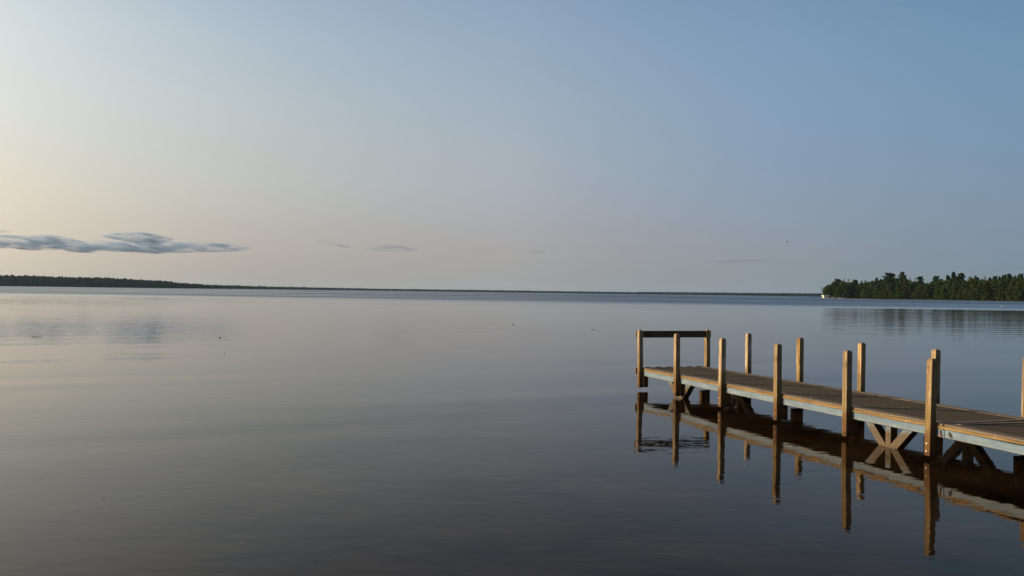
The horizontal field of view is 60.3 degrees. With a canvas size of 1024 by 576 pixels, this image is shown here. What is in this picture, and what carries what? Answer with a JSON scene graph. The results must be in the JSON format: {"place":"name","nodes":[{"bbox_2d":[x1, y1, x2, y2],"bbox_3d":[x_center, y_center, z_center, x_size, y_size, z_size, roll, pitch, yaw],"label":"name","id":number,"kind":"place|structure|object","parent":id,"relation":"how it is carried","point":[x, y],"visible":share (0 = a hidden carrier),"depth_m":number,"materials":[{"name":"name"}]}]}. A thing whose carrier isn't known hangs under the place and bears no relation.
{"place":"outdoors","nodes":[
{"label":"outdoors","id":0,"kind":"place"},
{"bbox_2d":[5,285,812,296],"bbox_3d":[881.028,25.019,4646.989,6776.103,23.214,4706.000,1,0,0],"label":"hills","id":1,"kind":"structure","parent":0,"point":[299,289],"depth_m":3170.68,"materials":[{"name":"green plant"}]},
{"bbox_2d":[0,274,190,288],"bbox_3d":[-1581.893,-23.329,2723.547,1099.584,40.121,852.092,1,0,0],"label":"forest","id":2,"kind":"object","parent":1,"relation":"on","point":[39,281],"visible":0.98,"depth_m":2569.92,"materials":[{"name":"green plant"}]},
{"bbox_2d":[191,283,931,296],"bbox_3d":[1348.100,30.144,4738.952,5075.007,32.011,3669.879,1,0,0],"label":"forest","id":3,"kind":"object","parent":1,"relation":"on","point":[198,286],"visible":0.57,"depth_m":5898.98,"materials":[{"name":"green plant"}]},
{"bbox_2d":[0,286,1023,575],"bbox_3d":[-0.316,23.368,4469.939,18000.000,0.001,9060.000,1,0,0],"label":"water","id":4,"kind":"structure","parent":0,"point":[236,432],"depth_m":14.83,"materials":[{"name":"grey liquid"}]},
{"bbox_2d":[635,330,1023,455],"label":"dock","id":5,"kind":"object","parent":4,"relation":"on","point":[932,419],"visible":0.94,"depth_m":16.34,"materials":[{"name":"brown wood"}]},
{"bbox_2d":[0,0,1023,293],"label":"sky","id":6,"kind":"structure","parent":0,"point":[535,145],"materials":[{"name":"blue"}]},
{"bbox_2d":[842,297,1023,301],"bbox_3d":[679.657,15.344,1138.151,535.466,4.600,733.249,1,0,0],"label":"ground","id":7,"kind":"structure","parent":0,"point":[922,299],"depth_m":1017.40,"materials":[{"name":"brown soil"}]},
{"bbox_2d":[824,286,833,297],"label":"broadleaf tree","id":8,"kind":"object","parent":7,"relation":"on","point":[828,289],"visible":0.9,"depth_m":1161.42,"materials":[{"name":"green plant"}]},
{"bbox_2d":[830,282,835,296],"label":"broadleaf tree","id":9,"kind":"object","parent":7,"relation":"on","point":[833,285],"visible":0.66,"depth_m":1172.21,"materials":[{"name":"green plant"}]},
{"bbox_2d":[833,286,843,297],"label":"broadleaf tree","id":10,"kind":"object","parent":7,"relation":"on","point":[839,291],"visible":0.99,"depth_m":1146.96,"materials":[{"name":"green plant"}]},
{"bbox_2d":[839,281,844,295],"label":"broadleaf tree","id":11,"kind":"object","parent":7,"relation":"on","point":[841,285],"visible":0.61,"depth_m":1157.75,"materials":[{"name":"green plant"}]},
{"bbox_2d":[841,285,853,297],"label":"spruce tree","id":12,"kind":"object","parent":7,"relation":"on","point":[848,290],"visible":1,"depth_m":1130.81,"materials":[{"name":"green plant"}]},
{"bbox_2d":[849,285,856,296],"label":"spruce tree","id":13,"kind":"object","parent":7,"relation":"on","point":[854,291],"visible":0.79,"depth_m":1138.40,"materials":[{"name":"green plant"}]},
{"bbox_2d":[850,279,858,290],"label":"pine tree","id":14,"kind":"object","parent":7,"relation":"on","point":[855,282],"visible":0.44,"depth_m":1156.07,"materials":[{"name":"green plant"}]},
{"bbox_2d":[856,286,861,297],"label":"broadleaf tree","id":15,"kind":"object","parent":7,"relation":"on","point":[860,290],"visible":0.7,"depth_m":1128.49,"materials":[{"name":"green plant"}]},
{"bbox_2d":[860,289,866,297],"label":"broadleaf tree","id":16,"kind":"object","parent":7,"relation":"on","point":[863,293],"visible":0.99,"depth_m":1104.06,"materials":[{"name":"green plant"}]},
{"bbox_2d":[866,288,875,297],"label":"broadleaf tree","id":17,"kind":"object","parent":7,"relation":"on","point":[869,294],"visible":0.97,"depth_m":1094.66,"materials":[{"name":"green plant"}]},
{"bbox_2d":[872,289,878,297],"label":"broadleaf tree","id":18,"kind":"object","parent":7,"relation":"on","point":[876,294],"visible":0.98,"depth_m":1084.85,"materials":[{"name":"green plant"}]},
{"bbox_2d":[878,290,888,298],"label":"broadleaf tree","id":19,"kind":"object","parent":7,"relation":"on","point":[882,293],"visible":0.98,"depth_m":1072.74,"materials":[{"name":"green plant"}]},
{"bbox_2d":[875,272,895,289],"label":"pine tree","id":20,"kind":"object","parent":7,"relation":"on","point":[888,276],"visible":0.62,"depth_m":1100.77,"materials":[{"name":"green plant"}]},
{"bbox_2d":[885,284,894,297],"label":"broadleaf tree","id":21,"kind":"object","parent":7,"relation":"on","point":[890,287],"visible":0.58,"depth_m":1081.54,"materials":[{"name":"green plant"}]},
{"bbox_2d":[888,291,894,297],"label":"broadleaf tree","id":22,"kind":"object","parent":7,"relation":"on","point":[891,295],"visible":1,"depth_m":1062.23,"materials":[{"name":"green plant"}]},
{"bbox_2d":[894,292,900,298],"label":"broadleaf tree","id":23,"kind":"object","parent":7,"relation":"on","point":[898,296],"visible":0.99,"depth_m":1052.05,"materials":[{"name":"green plant"}]},
{"bbox_2d":[893,272,912,288],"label":"pine tree","id":24,"kind":"object","parent":7,"relation":"on","point":[901,275],"visible":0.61,"depth_m":1083.30,"materials":[{"name":"green plant"}]},
{"bbox_2d":[901,279,908,293],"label":"broadleaf tree","id":25,"kind":"object","parent":7,"relation":"on","point":[904,284],"visible":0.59,"depth_m":1060.46,"materials":[{"name":"green plant"}]},
{"bbox_2d":[900,290,910,298],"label":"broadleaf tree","id":26,"kind":"object","parent":7,"relation":"on","point":[905,294],"visible":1,"depth_m":1042.07,"materials":[{"name":"green plant"}]},
{"bbox_2d":[910,292,917,298],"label":"broadleaf tree","id":27,"kind":"object","parent":7,"relation":"on","point":[914,294],"visible":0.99,"depth_m":1029.60,"materials":[{"name":"green plant"}]},
{"bbox_2d":[911,276,923,289],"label":"pine tree","id":28,"kind":"object","parent":7,"relation":"on","point":[920,279],"visible":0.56,"depth_m":1059.32,"materials":[{"name":"green plant"}]},
{"bbox_2d":[916,287,925,298],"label":"cedar tree","id":29,"kind":"object","parent":7,"relation":"on","point":[919,292],"visible":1,"depth_m":1019.75,"materials":[{"name":"green plant"}]},
{"bbox_2d":[823,277,1023,299],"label":"forest","id":30,"kind":"object","parent":7,"relation":"on","point":[910,284],"visible":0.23,"depth_m":1053.75,"materials":[{"name":"green plant"}]},
{"bbox_2d":[921,285,930,298],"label":"cedar tree","id":31,"kind":"object","parent":7,"relation":"on","point":[927,289],"visible":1,"depth_m":1012.53,"materials":[{"name":"green plant"}]},
{"bbox_2d":[928,284,935,297],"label":"spruce tree","id":32,"kind":"object","parent":7,"relation":"on","point":[932,289],"visible":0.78,"depth_m":1021.41,"materials":[{"name":"green plant"}]},
{"bbox_2d":[928,276,940,295],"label":"pine tree","id":33,"kind":"object","parent":7,"relation":"on","point":[935,278],"visible":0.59,"depth_m":1035.93,"materials":[{"name":"green plant"}]},
{"bbox_2d":[933,288,940,298],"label":"broadleaf tree","id":34,"kind":"object","parent":7,"relation":"on","point":[937,292],"visible":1,"depth_m":997.09,"materials":[{"name":"green plant"}]},
{"bbox_2d":[851,297,1023,300],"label":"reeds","id":35,"kind":"object","parent":7,"relation":"on","point":[942,299],"visible":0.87,"depth_m":990.92,"materials":[{"name":"green plant"}]},
{"bbox_2d":[935,279,945,297],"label":"broadleaf tree","id":36,"kind":"object","parent":7,"relation":"on","point":[940,280],"visible":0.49,"depth_m":1028.12,"materials":[{"name":"green plant"}]},
{"bbox_2d":[938,286,948,298],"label":"broadleaf tree","id":37,"kind":"object","parent":7,"relation":"on","point":[943,290],"visible":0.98,"depth_m":988.05,"materials":[{"name":"green plant"}]},
{"bbox_2d":[944,284,950,298],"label":"broadleaf tree","id":38,"kind":"object","parent":7,"relation":"on","point":[948,287],"visible":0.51,"depth_m":998.16,"materials":[{"name":"green plant"}]},
{"bbox_2d":[947,288,956,298],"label":"broadleaf tree","id":39,"kind":"object","parent":7,"relation":"on","point":[953,291],"visible":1,"depth_m":975.26,"materials":[{"name":"green plant"}]},
{"bbox_2d":[950,272,956,293],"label":"spruce tree","id":40,"kind":"object","parent":7,"relation":"on","point":[953,274],"visible":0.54,"depth_m":1011.89,"materials":[{"name":"green plant"}]},
{"bbox_2d":[955,290,963,299],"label":"broadleaf tree","id":41,"kind":"object","parent":7,"relation":"on","point":[959,292],"visible":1,"depth_m":967.57,"materials":[{"name":"green plant"}]},
{"bbox_2d":[953,273,968,289],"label":"pine tree","id":42,"kind":"object","parent":7,"relation":"on","point":[960,275],"visible":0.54,"depth_m":1003.16,"materials":[{"name":"green plant"}]},
{"bbox_2d":[959,282,967,299],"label":"broadleaf tree","id":43,"kind":"object","parent":7,"relation":"on","point":[963,286],"visible":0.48,"depth_m":980.62,"materials":[{"name":"green plant"}]},
{"bbox_2d":[961,287,968,299],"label":"broadleaf tree","id":44,"kind":"object","parent":7,"relation":"on","point":[965,294],"visible":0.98,"depth_m":959.81,"materials":[{"name":"green plant"}]},
{"bbox_2d":[965,276,974,292],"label":"broadleaf tree","id":45,"kind":"object","parent":7,"relation":"on","point":[970,279],"visible":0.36,"depth_m":991.18,"materials":[{"name":"green plant"}]},
{"bbox_2d":[967,283,976,299],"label":"cedar tree","id":46,"kind":"object","parent":7,"relation":"on","point":[973,289],"visible":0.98,"depth_m":952.27,"materials":[{"name":"green plant"}]},
{"bbox_2d":[971,275,978,294],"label":"broadleaf tree","id":47,"kind":"object","parent":7,"relation":"on","point":[976,277],"visible":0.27,"depth_m":985.75,"materials":[{"name":"green plant"}]},
{"bbox_2d":[974,286,982,299],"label":"spruce tree","id":48,"kind":"object","parent":7,"relation":"on","point":[978,295],"visible":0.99,"depth_m":945.62,"materials":[{"name":"green plant"}]},
{"bbox_2d":[977,280,983,298],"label":"broadleaf tree","id":49,"kind":"object","parent":7,"relation":"on","point":[980,283],"visible":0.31,"depth_m":961.19,"materials":[{"name":"green plant"}]},
{"bbox_2d":[980,282,992,299],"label":"cedar tree","id":50,"kind":"object","parent":7,"relation":"on","point":[986,290],"visible":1,"depth_m":936.10,"materials":[{"name":"green plant"}]},
{"bbox_2d":[987,281,995,296],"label":"cedar tree","id":51,"kind":"object","parent":7,"relation":"on","point":[992,284],"visible":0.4,"depth_m":946.89,"materials":[{"name":"green plant"}]},
{"bbox_2d":[992,286,1000,299],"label":"spruce tree","id":52,"kind":"object","parent":7,"relation":"on","point":[995,294],"visible":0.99,"depth_m":925.82,"materials":[{"name":"green plant"}]},
{"bbox_2d":[995,281,1008,300],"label":"cedar tree","id":53,"kind":"object","parent":7,"relation":"on","point":[1001,290],"visible":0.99,"depth_m":918.10,"materials":[{"name":"green plant"}]},
{"bbox_2d":[1004,273,1013,289],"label":"pine tree","id":54,"kind":"object","parent":7,"relation":"on","point":[1009,276],"visible":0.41,"depth_m":947.80,"materials":[{"name":"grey plant"}]},
{"bbox_2d":[1005,286,1013,299],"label":"broadleaf tree","id":55,"kind":"object","parent":7,"relation":"on","point":[1010,288],"visible":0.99,"depth_m":909.69,"materials":[{"name":"green plant"}]},
{"bbox_2d":[1008,281,1015,299],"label":"broadleaf tree","id":56,"kind":"object","parent":7,"relation":"on","point":[1012,284],"visible":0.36,"depth_m":924.44,"materials":[{"name":"green plant"}]},
{"bbox_2d":[1012,281,1022,299],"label":"broadleaf tree","id":57,"kind":"object","parent":7,"relation":"on","point":[1019,295],"visible":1,"depth_m":900.55,"materials":[{"name":"green plant"}]},
{"bbox_2d":[1016,273,1023,299],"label":"pine tree","id":58,"kind":"object","parent":7,"relation":"on","point":[1020,276],"visible":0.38,"depth_m":934.67,"materials":[{"name":"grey plant"}]}
]}

